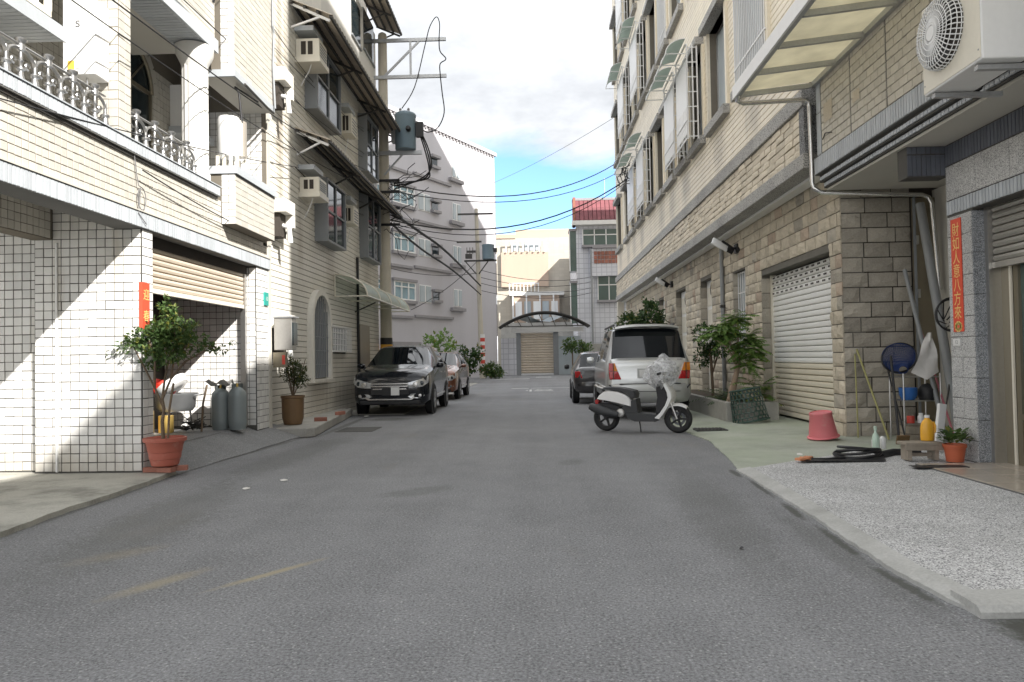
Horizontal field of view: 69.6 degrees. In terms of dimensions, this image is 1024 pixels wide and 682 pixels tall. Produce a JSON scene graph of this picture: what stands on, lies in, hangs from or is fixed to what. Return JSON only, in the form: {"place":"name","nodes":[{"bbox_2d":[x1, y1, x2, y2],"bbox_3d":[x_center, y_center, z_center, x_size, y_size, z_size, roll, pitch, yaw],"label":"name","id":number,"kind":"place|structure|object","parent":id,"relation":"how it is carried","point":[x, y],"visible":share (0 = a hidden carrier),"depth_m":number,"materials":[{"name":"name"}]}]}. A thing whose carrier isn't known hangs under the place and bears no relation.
{"place":"outdoors","nodes":[
{"label":"outdoors","id":0,"kind":"place"},
{"bbox_2d":[0,472,175,537],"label":"pavement","id":1,"kind":"structure","parent":0,"point":[28,499],"depth_m":7.37,"materials":[{"name":"concrete"}]},
{"bbox_3d":[-4.072,1.495,8.706,0.190,0.055,0.090,-1,-1,2],"label":"brick","id":2,"kind":"object","parent":1,"relation":"on","visible":0},
{"bbox_2d":[106,293,237,466],"bbox_3d":[-3.998,0.440,8.615,1.638,2.025,0.701,-1,-1,2],"label":"potted tree","id":3,"kind":"object","parent":2,"relation":"on","point":[163,450],"visible":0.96,"depth_m":8.55,"materials":[{"name":"green plant"}]},
{"bbox_2d":[154,427,229,441],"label":"garage floor","id":4,"kind":"structure","parent":0,"point":[191,434],"depth_m":11.11,"materials":[{"name":"grey concrete"}]},
{"bbox_2d":[153,392,203,429],"bbox_3d":[-5.228,1.106,11.460,0.668,0.587,0.663,0,-2,-43],"label":"metal basin","id":5,"kind":"object","parent":4,"relation":"on","point":[183,401],"visible":0.8,"depth_m":11.25,"materials":[{"name":"metal"}]},
{"bbox_2d":[211,385,228,429],"bbox_3d":[-4.587,1.039,11.587,0.280,0.700,0.278,-1,-1,2],"label":"gas cylinder","id":6,"kind":"object","parent":4,"relation":"on","point":[219,408],"visible":0.91,"depth_m":11.47,"materials":[{"name":"grey metal"}]},
{"bbox_2d":[228,383,246,429],"bbox_3d":[-4.308,1.023,11.548,0.280,0.721,0.278,-1,-1,2],"label":"gas cylinder","id":7,"kind":"object","parent":4,"relation":"on","point":[237,407],"visible":1,"depth_m":11.44,"materials":[{"name":"grey metal"}]},
{"bbox_2d":[176,424,300,473],"bbox_3d":[-3.992,1.513,10.910,0.856,0.300,4.390,-1,-1,2],"label":"garage apron","id":8,"kind":"object","parent":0,"point":[207,450],"visible":0.7,"depth_m":10.62,"materials":[{"name":"grey concrete"}]},
{"bbox_2d":[352,383,476,414],"bbox_3d":[-3.053,2.038,28.907,1.660,0.017,22.340,-1,-1,2],"label":"pavement strip","id":9,"kind":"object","parent":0,"point":[391,409],"visible":0.29,"depth_m":19.28,"materials":[{"name":"concrete"}]},
{"bbox_2d":[374,32,446,348],"bbox_3d":[-3.334,-3.808,22.481,2.830,11.410,0.447,-1,-1,2],"label":"utility pole","id":10,"kind":"object","parent":9,"relation":"on","point":[385,152],"visible":0.63,"depth_m":22.42,"materials":[{"name":"concrete"}]},
{"bbox_2d":[379,163,430,259],"bbox_3d":[-3.285,-3.919,22.669,1.504,2.814,1.104,-1,-1,12],"label":"cable tangle","id":11,"kind":"object","parent":10,"relation":"attached to","point":[395,181],"visible":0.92,"depth_m":22.42,"materials":[{"name":"black rubber"}]},
{"bbox_2d":[391,108,423,150],"bbox_3d":[-3.186,-6.436,22.303,0.923,1.290,0.678,-2,-2,36],"label":"transformer","id":12,"kind":"object","parent":10,"relation":"attached to","point":[409,133],"visible":0.95,"depth_m":22.09,"materials":[{"name":"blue metal"}]},
{"bbox_2d":[391,179,626,229],"bbox_3d":[0.424,-4.998,25.776,10.495,2.822,0.043,0,-2,-38],"label":"overhead cable","id":13,"kind":"object","parent":10,"relation":"attached to","point":[507,226],"visible":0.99,"depth_m":25.27,"materials":[{"name":"black plastic"}]},
{"bbox_2d":[377,104,497,377],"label":"lilac block","id":14,"kind":"structure","parent":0,"point":[461,166],"depth_m":49.61,"materials":[{"name":"white paint"}]},
{"bbox_2d":[391,228,416,256],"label":"window","id":15,"kind":"structure","parent":14,"relation":"in","point":[404,246],"depth_m":45.66,"materials":[{"name":"glass"}]},
{"bbox_2d":[391,182,416,210],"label":"window","id":16,"kind":"structure","parent":14,"relation":"in","point":[399,203],"depth_m":45.92,"materials":[{"name":"white glass"}]},
{"bbox_2d":[392,277,417,303],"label":"window","id":17,"kind":"structure","parent":14,"relation":"in","point":[405,289],"depth_m":45.71,"materials":[{"name":"white paint"}]},
{"bbox_2d":[367,0,615,354],"label":"sky","id":18,"kind":"structure","parent":0,"point":[525,80],"materials":[{"name":"white"}]},
{"bbox_2d":[0,374,1023,681],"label":"road","id":19,"kind":"structure","parent":0,"point":[492,530],"depth_m":4.46,"materials":[{"name":"grey asphalt"}]},
{"bbox_2d":[0,0,275,473],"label":"tiled house","id":20,"kind":"structure","parent":19,"relation":"on","point":[81,242],"depth_m":8.75,"materials":[{"name":"grey tile"}]},
{"bbox_2d":[0,0,66,43],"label":"balcony","id":21,"kind":"object","parent":20,"relation":"attached to","point":[31,21],"depth_m":7.45,"materials":[{"name":"grey tile"}]},
{"bbox_2d":[63,0,108,91],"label":"water heater","id":22,"kind":"object","parent":20,"relation":"attached to","point":[86,51],"visible":0.84,"depth_m":7.96,"materials":[{"name":"white paint"}]},
{"bbox_2d":[130,54,153,148],"bbox_3d":[-5.507,-3.175,10.615,0.055,2.450,1.260,-1,-1,2],"label":"arched window","id":23,"kind":"structure","parent":20,"relation":"in","point":[142,90],"depth_m":10.98,"materials":[{"name":"black glass"}]},
{"bbox_2d":[139,282,149,328],"bbox_3d":[-4.335,-0.411,8.680,0.045,0.550,0.159,-1,-1,2],"label":"paper couplet","id":24,"kind":"object","parent":20,"relation":"attached to","point":[144,302],"visible":0.99,"depth_m":8.64,"materials":[{"name":"red paper"}]},
{"bbox_2d":[0,98,298,167],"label":"overhead cable","id":25,"kind":"object","parent":20,"relation":"attached to","point":[120,129],"visible":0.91,"depth_m":7.88,"materials":[{"name":"black plastic"}]},
{"bbox_2d":[168,85,213,145],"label":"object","id":26,"kind":"object","parent":20,"relation":"attached to","point":[175,109],"visible":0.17,"depth_m":11.83,"materials":[{"name":"white paint"}]},
{"bbox_2d":[216,115,246,171],"bbox_3d":[-4.258,-3.001,11.180,0.410,0.835,0.360,-1,-1,2],"label":"water tank","id":27,"kind":"object","parent":20,"relation":"on","point":[232,137],"visible":0.9,"depth_m":11.04,"materials":[{"name":"white plastic"}]},
{"bbox_2d":[112,0,364,169],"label":"overhead cable","id":28,"kind":"object","parent":20,"relation":"attached to","point":[118,4],"visible":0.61,"depth_m":9.69,"materials":[{"name":"black plastic"}]},
{"bbox_2d":[272,316,298,349],"bbox_3d":[-3.969,-0.135,12.920,0.370,0.590,0.290,-1,-1,2],"label":"meter box","id":29,"kind":"object","parent":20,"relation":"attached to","point":[285,334],"visible":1,"depth_m":12.81,"materials":[{"name":"metal"}]},
{"bbox_2d":[154,0,409,424],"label":"ivory house","id":30,"kind":"structure","parent":19,"relation":"on","point":[327,291],"depth_m":16.87,"materials":[{"name":"beige tile"}]},
{"bbox_2d":[71,0,353,181],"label":"overhead cable","id":31,"kind":"object","parent":30,"relation":"attached to","point":[190,82],"visible":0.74,"depth_m":9.34,"materials":[{"name":"black plastic"}]},
{"bbox_2d":[273,66,293,113],"bbox_3d":[-4.258,-4.584,13.579,0.365,0.775,0.500,-1,-1,2],"label":"vent hood","id":32,"kind":"object","parent":30,"relation":"attached to","point":[284,78],"visible":0.81,"depth_m":13.54,"materials":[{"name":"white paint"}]},
{"bbox_2d":[274,198,294,242],"bbox_3d":[-4.216,-2.185,13.521,0.365,0.775,0.500,-1,-1,2],"label":"vent hood","id":33,"kind":"object","parent":30,"relation":"attached to","point":[284,216],"visible":0.93,"depth_m":13.46,"materials":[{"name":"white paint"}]},
{"bbox_2d":[294,25,328,85],"bbox_3d":[-4.145,-5.830,15.261,0.525,1.147,0.670,-1,-1,2],"label":"air conditioner","id":34,"kind":"object","parent":30,"relation":"attached to","point":[311,54],"visible":0.98,"depth_m":15.00,"materials":[{"name":"beige paint"}]},
{"bbox_2d":[298,164,328,218],"bbox_3d":[-4.131,-3.067,15.346,0.445,1.066,0.670,-1,-1,2],"label":"air conditioner","id":35,"kind":"object","parent":30,"relation":"attached to","point":[312,187],"visible":1,"depth_m":15.08,"materials":[{"name":"beige paint"}]},
{"bbox_2d":[307,289,333,382],"bbox_3d":[-4.217,-0.117,16.205,0.180,2.040,1.500,-1,-1,2],"label":"arched window","id":36,"kind":"structure","parent":30,"relation":"in","point":[319,322],"depth_m":16.20,"materials":[{"name":"grey paint"}]},
{"bbox_2d":[304,54,341,135],"bbox_3d":[-4.237,-5.641,16.536,0.300,1.480,1.900,-1,-1,2],"label":"box window","id":37,"kind":"structure","parent":30,"relation":"in","point":[323,101],"depth_m":16.48,"materials":[{"name":"grey glass"}]},
{"bbox_2d":[314,177,346,250],"bbox_3d":[-4.165,-2.872,16.894,0.320,1.400,1.550,-1,-1,2],"label":"box window","id":38,"kind":"structure","parent":30,"relation":"in","point":[330,218],"depth_m":16.64,"materials":[{"name":"grey glass"}]},
{"bbox_2d":[332,325,351,351],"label":"grille window","id":39,"kind":"structure","parent":30,"relation":"in","point":[340,339],"depth_m":17.75,"materials":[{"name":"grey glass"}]},
{"bbox_2d":[341,103,356,153],"bbox_3d":[-4.136,-5.299,18.651,0.301,1.244,0.670,-1,-1,2],"label":"air conditioner","id":40,"kind":"object","parent":30,"relation":"attached to","point":[349,125],"visible":0.88,"depth_m":18.40,"materials":[{"name":"beige paint"}]},
{"bbox_2d":[346,196,358,244],"bbox_3d":[-4.094,-3.024,18.671,0.301,1.194,0.620,-1,-1,2],"label":"air conditioner","id":41,"kind":"object","parent":30,"relation":"attached to","point":[352,216],"visible":0.86,"depth_m":18.48,"materials":[{"name":"beige paint"}]},
{"bbox_2d":[351,0,361,51],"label":"attic window","id":42,"kind":"structure","parent":30,"relation":"in","point":[355,11],"depth_m":20.22,"materials":[{"name":"grey glass"}]},
{"bbox_2d":[360,324,369,370],"bbox_3d":[-4.099,0.664,20.462,0.050,2.200,1.150,-1,-1,2],"label":"door","id":43,"kind":"structure","parent":30,"relation":"in","point":[364,330],"depth_m":20.43,"materials":[{"name":"brown metal"}]},
{"bbox_2d":[358,113,378,183],"bbox_3d":[-4.103,-5.475,21.031,0.270,1.600,1.500,-1,-1,2],"label":"box window","id":44,"kind":"structure","parent":30,"relation":"in","point":[368,141],"depth_m":20.68,"materials":[{"name":"grey glass"}]},
{"bbox_2d":[362,7,375,67],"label":"attic window","id":45,"kind":"structure","parent":30,"relation":"in","point":[368,41],"depth_m":21.76,"materials":[{"name":"grey glass"}]},
{"bbox_2d":[359,190,381,264],"bbox_3d":[-4.059,-3.199,21.076,0.270,1.850,1.700,-1,-1,2],"label":"box window","id":46,"kind":"structure","parent":30,"relation":"in","point":[370,221],"depth_m":20.67,"materials":[{"name":"grey glass"}]},
{"bbox_2d":[276,409,351,437],"bbox_3d":[-3.804,1.645,15.190,0.928,0.166,5.057,-1,-1,2],"label":"house step","id":47,"kind":"object","parent":19,"relation":"on","point":[309,426],"visible":0.78,"depth_m":13.59,"materials":[{"name":"concrete"}]},
{"bbox_2d":[279,353,310,424],"bbox_3d":[-3.971,0.859,13.423,0.600,1.308,0.545,-1,-1,2],"label":"potted shrub","id":48,"kind":"object","parent":47,"relation":"on","point":[292,408],"visible":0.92,"depth_m":13.30,"materials":[{"name":"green plant"}]},
{"bbox_2d":[354,345,447,413],"bbox_3d":[-2.790,1.010,19.339,2.185,1.814,4.550,-1,-1,1],"label":"parked car","id":49,"kind":"object","parent":19,"relation":"on","point":[403,375],"visible":0.98,"depth_m":17.53,"materials":[{"name":"black paint"}]},
{"bbox_2d":[420,327,461,351],"bbox_3d":[-4.020,0.771,40.157,2.576,3.134,2.206,-1,-1,-7],"label":"street bush","id":50,"kind":"object","parent":19,"relation":"on","point":[441,340],"visible":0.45,"depth_m":39.98,"materials":[{"name":"green plant"}]},
{"bbox_2d":[439,352,468,398],"bbox_3d":[-2.523,1.215,25.726,2.032,1.687,4.232,-1,-1,3],"label":"parked car","id":51,"kind":"object","parent":19,"relation":"on","point":[458,372],"visible":0.49,"depth_m":24.93,"materials":[{"name":"silver metal"}]},
{"bbox_2d":[459,342,484,376],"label":"street bush","id":52,"kind":"object","parent":19,"relation":"on","point":[473,355],"visible":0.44,"depth_m":41.42,"materials":[{"name":"green plant"}]},
{"bbox_2d":[457,208,496,377],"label":"utility pole","id":53,"kind":"object","parent":19,"relation":"on","point":[481,338],"visible":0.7,"depth_m":50.07,"materials":[{"name":"concrete"}]},
{"bbox_2d":[498,311,589,374],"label":"gateway","id":54,"kind":"object","parent":19,"relation":"on","point":[516,352],"visible":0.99,"depth_m":57.63,"materials":[{"name":"beige metal"}]},
{"bbox_2d":[558,336,580,374],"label":"side door","id":55,"kind":"structure","parent":54,"relation":"in","point":[564,359],"depth_m":57.58,"materials":[{"name":"grey metal"}]},
{"bbox_2d":[559,337,593,364],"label":"tree","id":56,"kind":"object","parent":19,"relation":"on","point":[573,345],"visible":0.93,"depth_m":54.73,"materials":[{"name":"green plant"}]},
{"bbox_2d":[564,351,598,402],"bbox_3d":[2.642,1.094,22.310,2.080,1.566,3.990,-1,-1,3],"label":"parked car","id":57,"kind":"object","parent":19,"relation":"on","point":[582,378],"visible":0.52,"depth_m":20.59,"materials":[{"name":"grey paint"}]},
{"bbox_2d":[587,323,690,414],"bbox_3d":[2.929,0.712,17.352,2.205,2.102,4.538,-1,-1,2],"label":"parked car","id":58,"kind":"object","parent":19,"relation":"on","point":[627,355],"visible":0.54,"depth_m":15.43,"materials":[{"name":"silver metal"}]},
{"bbox_2d":[589,369,692,432],"bbox_3d":[2.194,1.027,12.713,1.830,1.079,0.690,-2,-2,27],"label":"scooter","id":59,"kind":"object","parent":19,"relation":"on","point":[667,407],"visible":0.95,"depth_m":12.61,"materials":[{"name":"plastic"}]},
{"bbox_2d":[642,353,679,389],"bbox_3d":[2.564,0.531,12.528,0.641,0.657,0.601,0,-2,-44],"label":"plastic bag","id":60,"kind":"object","parent":59,"relation":"on","point":[653,377],"visible":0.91,"depth_m":12.43,"materials":[{"name":"white"}]},
{"bbox_2d":[736,467,969,608],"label":"forecourt curb","id":61,"kind":"structure","parent":19,"relation":"on","point":[909,570],"depth_m":4.83,"materials":[{"name":"concrete"}]},
{"bbox_2d":[732,0,1023,465],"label":"porch house","id":62,"kind":"structure","parent":19,"relation":"on","point":[883,122],"depth_m":8.44,"materials":[{"name":"grey tile"}]},
{"bbox_2d":[950,217,963,331],"bbox_3d":[5.115,-0.755,8.456,0.010,1.303,0.200,-1,-1,2],"label":"paper couplet","id":63,"kind":"object","parent":62,"relation":"attached to","point":[957,277],"visible":1,"depth_m":8.45,"materials":[{"name":"red paper"}]},
{"bbox_2d":[916,0,1023,98],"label":"air conditioner","id":64,"kind":"object","parent":62,"relation":"attached to","point":[969,48],"visible":1,"depth_m":6.15,"materials":[{"name":"white paint"}]},
{"bbox_2d":[950,589,1023,618],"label":"forecourt lip","id":65,"kind":"object","parent":19,"relation":"on","point":[994,603],"visible":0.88,"depth_m":3.65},
{"bbox_2d":[521,373,561,374],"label":"ground","id":66,"kind":"structure","parent":0,"point":[539,374],"depth_m":61.43,"materials":[{"name":"concrete"}]},
{"bbox_2d":[477,360,504,378],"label":"bush","id":67,"kind":"object","parent":66,"relation":"on","point":[492,372],"visible":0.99,"depth_m":48.29,"materials":[{"name":"green plant"}]},
{"bbox_2d":[496,229,572,370],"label":"peach block","id":68,"kind":"structure","parent":66,"relation":"on","point":[536,255],"depth_m":74.86,"materials":[{"name":"white paint"}]},
{"bbox_2d":[568,178,626,343],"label":"white house","id":69,"kind":"structure","parent":66,"relation":"on","point":[592,244],"depth_m":62.06,"materials":[{"name":"tile"}]},
{"bbox_2d":[582,229,616,247],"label":"window","id":70,"kind":"structure","parent":69,"relation":"in","point":[590,237],"depth_m":62.08,"materials":[{"name":"green glass"}]},
{"bbox_2d":[597,276,621,302],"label":"window","id":71,"kind":"structure","parent":69,"relation":"in","point":[607,287],"depth_m":61.96,"materials":[{"name":"green glass"}]},
{"bbox_2d":[670,410,953,468],"bbox_3d":[5.001,1.730,22.963,3.964,0.130,29.700,-1,-1,2],"label":"forecourt mossy","id":72,"kind":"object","parent":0,"point":[783,438],"visible":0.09,"depth_m":10.72,"materials":[{"name":"concrete"}]},
{"bbox_2d":[604,296,670,331],"bbox_3d":[4.288,0.163,25.130,2.376,3.340,2.110,-1,-1,2],"label":"hedge tree","id":73,"kind":"object","parent":72,"relation":"on","point":[641,317],"visible":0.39,"depth_m":24.70,"materials":[{"name":"green plant"}]},
{"bbox_2d":[689,389,778,421],"bbox_3d":[4.671,1.427,17.377,0.990,0.380,6.900,-1,-1,2],"label":"planter","id":74,"kind":"object","parent":72,"relation":"on","point":[719,409],"visible":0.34,"depth_m":14.24,"materials":[{"name":"concrete"}]},
{"bbox_2d":[690,321,728,395],"bbox_3d":[4.600,0.431,17.101,0.909,1.802,1.136,-1,-1,2],"label":"dark shrub","id":75,"kind":"object","parent":74,"relation":"on","point":[709,346],"visible":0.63,"depth_m":17.12,"materials":[{"name":"green plant"}]},
{"bbox_2d":[695,310,773,401],"bbox_3d":[4.322,0.327,14.482,1.425,1.916,0.999,-1,-1,2],"label":"palm like tree","id":76,"kind":"object","parent":74,"relation":"in","point":[728,333],"visible":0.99,"depth_m":14.38,"materials":[{"name":"green plant"}]},
{"bbox_2d":[729,370,784,406],"bbox_3d":[4.837,0.917,14.358,0.816,0.729,0.993,0,-2,-43],"label":"bush","id":77,"kind":"object","parent":74,"relation":"on","point":[764,387],"visible":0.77,"depth_m":14.26,"materials":[{"name":"green plant"}]},
{"bbox_2d":[729,386,769,423],"bbox_3d":[4.424,1.205,13.688,0.721,0.729,0.696,-1,-1,2],"label":"lattice basket","id":78,"kind":"object","parent":72,"relation":"on","point":[732,400],"visible":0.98,"depth_m":13.50,"materials":[{"name":"green plastic"}]},
{"bbox_2d":[605,0,936,436],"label":"apartment block","id":79,"kind":"structure","parent":72,"relation":"on","point":[812,279],"depth_m":14.99,"materials":[{"name":"stone"}]},
{"bbox_2d":[605,62,633,141],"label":"window","id":80,"kind":"structure","parent":79,"relation":"in","point":[614,70],"depth_m":31.31,"materials":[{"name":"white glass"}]},
{"bbox_2d":[615,0,629,46],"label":"window","id":81,"kind":"structure","parent":79,"relation":"in","point":[618,7],"depth_m":31.47,"materials":[{"name":"white glass"}]},
{"bbox_2d":[614,151,644,228],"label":"window","id":82,"kind":"structure","parent":79,"relation":"in","point":[623,161],"depth_m":28.58,"materials":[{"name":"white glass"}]},
{"bbox_2d":[616,15,648,109],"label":"window","id":83,"kind":"structure","parent":79,"relation":"in","point":[626,26],"depth_m":27.11,"materials":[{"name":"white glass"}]},
{"bbox_2d":[622,131,655,215],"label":"window","id":84,"kind":"structure","parent":79,"relation":"in","point":[632,141],"depth_m":25.80,"materials":[{"name":"white glass"}]},
{"bbox_2d":[642,0,657,88],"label":"window","id":85,"kind":"structure","parent":79,"relation":"in","point":[648,4],"depth_m":25.46,"materials":[{"name":"white glass"}]},
{"bbox_2d":[650,113,665,203],"bbox_3d":[4.892,-5.948,24.148,0.460,2.600,1.540,-1,-1,2],"label":"window","id":86,"kind":"structure","parent":79,"relation":"in","point":[658,120],"depth_m":24.13,"materials":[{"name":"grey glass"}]},
{"bbox_2d":[655,0,668,65],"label":"window","id":87,"kind":"structure","parent":79,"relation":"in","point":[662,5],"depth_m":23.08,"materials":[{"name":"white glass"}]},
{"bbox_2d":[658,91,676,191],"bbox_3d":[4.831,-5.991,22.299,0.460,2.600,1.640,-1,-1,2],"label":"window","id":88,"kind":"structure","parent":79,"relation":"in","point":[671,180],"depth_m":22.20,"materials":[{"name":"white glass"}]},
{"bbox_2d":[645,67,690,175],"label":"window","id":89,"kind":"structure","parent":79,"relation":"in","point":[658,82],"depth_m":20.22,"materials":[{"name":"white glass"}]},
{"bbox_2d":[666,0,682,38],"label":"window","id":90,"kind":"structure","parent":79,"relation":"in","point":[673,22],"depth_m":21.11,"materials":[{"name":"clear glass"}]},
{"bbox_2d":[656,36,705,158],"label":"window","id":91,"kind":"structure","parent":79,"relation":"in","point":[696,47],"depth_m":18.37,"materials":[{"name":"white glass"}]},
{"bbox_2d":[698,0,729,137],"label":"window","id":92,"kind":"structure","parent":79,"relation":"in","point":[716,7],"depth_m":16.79,"materials":[{"name":"white glass"}]},
{"bbox_2d":[730,0,770,102],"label":"window","id":93,"kind":"structure","parent":79,"relation":"in","point":[756,13],"depth_m":14.10,"materials":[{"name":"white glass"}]},
{"bbox_2d":[807,410,839,439],"bbox_3d":[4.556,1.226,10.779,0.453,0.421,0.456,-1,-1,2],"label":"pink bucket","id":94,"kind":"object","parent":72,"relation":"on","point":[822,426],"visible":1,"depth_m":10.63,"materials":[{"name":"plastic"}]},
{"bbox_2d":[881,342,916,434],"bbox_3d":[5.405,0.701,10.086,0.501,1.372,0.478,-1,-1,2],"label":"landing net","id":95,"kind":"object","parent":72,"relation":"on","point":[894,366],"visible":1,"depth_m":10.28,"materials":[{"name":"blue plastic"}]},
{"bbox_2d":[888,373,941,438],"bbox_3d":[5.668,0.920,10.350,0.519,0.940,0.422,-1,-1,2],"label":"steel rack","id":96,"kind":"object","parent":72,"relation":"on","point":[904,422],"visible":0.56,"depth_m":10.16,"materials":[{"name":"grey metal"}]},
{"bbox_2d":[911,197,939,421],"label":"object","id":97,"kind":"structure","parent":72,"relation":"on","point":[922,297],"depth_m":10.97,"materials":[{"name":"metal"}]},
{"bbox_2d":[902,269,948,442],"bbox_3d":[5.804,0.165,10.338,0.058,2.455,0.910,-1,-1,-4],"label":"plastic pipe","id":98,"kind":"object","parent":72,"relation":"on","point":[918,325],"visible":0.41,"depth_m":10.48,"materials":[{"name":"grey plastic"}]},
{"bbox_2d":[915,202,953,429],"bbox_3d":[5.952,-0.315,10.244,0.118,3.415,0.970,-1,-1,2],"label":"plastic pipe","id":99,"kind":"object","parent":72,"relation":"on","point":[942,334],"visible":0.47,"depth_m":10.30,"materials":[{"name":"grey plastic"}]},
{"bbox_2d":[934,297,950,331],"bbox_3d":[5.795,-0.347,9.732,0.441,0.458,0.139,-1,-1,2],"label":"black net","id":100,"kind":"object","parent":99,"relation":"hanging from","point":[937,312],"visible":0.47,"depth_m":9.70,"materials":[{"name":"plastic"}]},
{"bbox_2d":[911,333,938,379],"bbox_3d":[5.486,0.202,9.772,0.368,0.625,0.060,-1,-1,2],"label":"hanging cloth","id":101,"kind":"object","parent":100,"relation":"hanging from","point":[926,366],"visible":1,"depth_m":9.77,"materials":[{"name":"white fabric"}]},
{"bbox_2d":[753,450,1023,588],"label":"forecourt pebble","id":102,"kind":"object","parent":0,"point":[967,533],"visible":0.69,"depth_m":5.79,"materials":[{"name":"grey gravel"}]},
{"bbox_2d":[813,445,921,458],"bbox_3d":[4.217,1.326,8.797,1.410,0.176,0.552,-1,-1,2],"label":"hose coil","id":103,"kind":"object","parent":102,"relation":"on","point":[840,454],"visible":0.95,"depth_m":8.66,"materials":[{"name":"black plastic"}]},
{"bbox_2d":[897,440,943,460],"bbox_3d":[4.676,1.255,8.439,0.430,0.202,0.232,-1,-1,2],"label":"wooden stool","id":104,"kind":"object","parent":102,"relation":"on","point":[932,448],"visible":0.96,"depth_m":8.35,"materials":[{"name":"brown wood"}]},
{"bbox_2d":[920,415,935,440],"bbox_3d":[4.803,1.002,8.505,0.169,0.298,0.100,-1,-1,2],"label":"detergent jug","id":105,"kind":"object","parent":104,"relation":"on","point":[927,429],"visible":0.99,"depth_m":8.47,"materials":[{"name":"yellow plastic"}]},
{"bbox_2d":[934,403,946,450],"bbox_3d":[5.322,1.068,9.157,0.242,0.585,0.095,0,-2,-32],"label":"foam board","id":106,"kind":"object","parent":102,"relation":"on","point":[940,416],"visible":0.74,"depth_m":9.15,"materials":[{"name":"white plastic"}]},
{"bbox_2d":[935,425,974,461],"bbox_3d":[4.945,1.150,8.235,0.414,0.391,0.430,-1,-1,2],"label":"potted plant","id":107,"kind":"object","parent":102,"relation":"on","point":[955,452],"visible":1,"depth_m":8.17,"materials":[{"name":"green plant"}]},
{"bbox_2d":[915,462,1023,494],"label":"porch floor","id":108,"kind":"structure","parent":0,"point":[1007,476],"depth_m":7.38,"materials":[{"name":"beige tile"}]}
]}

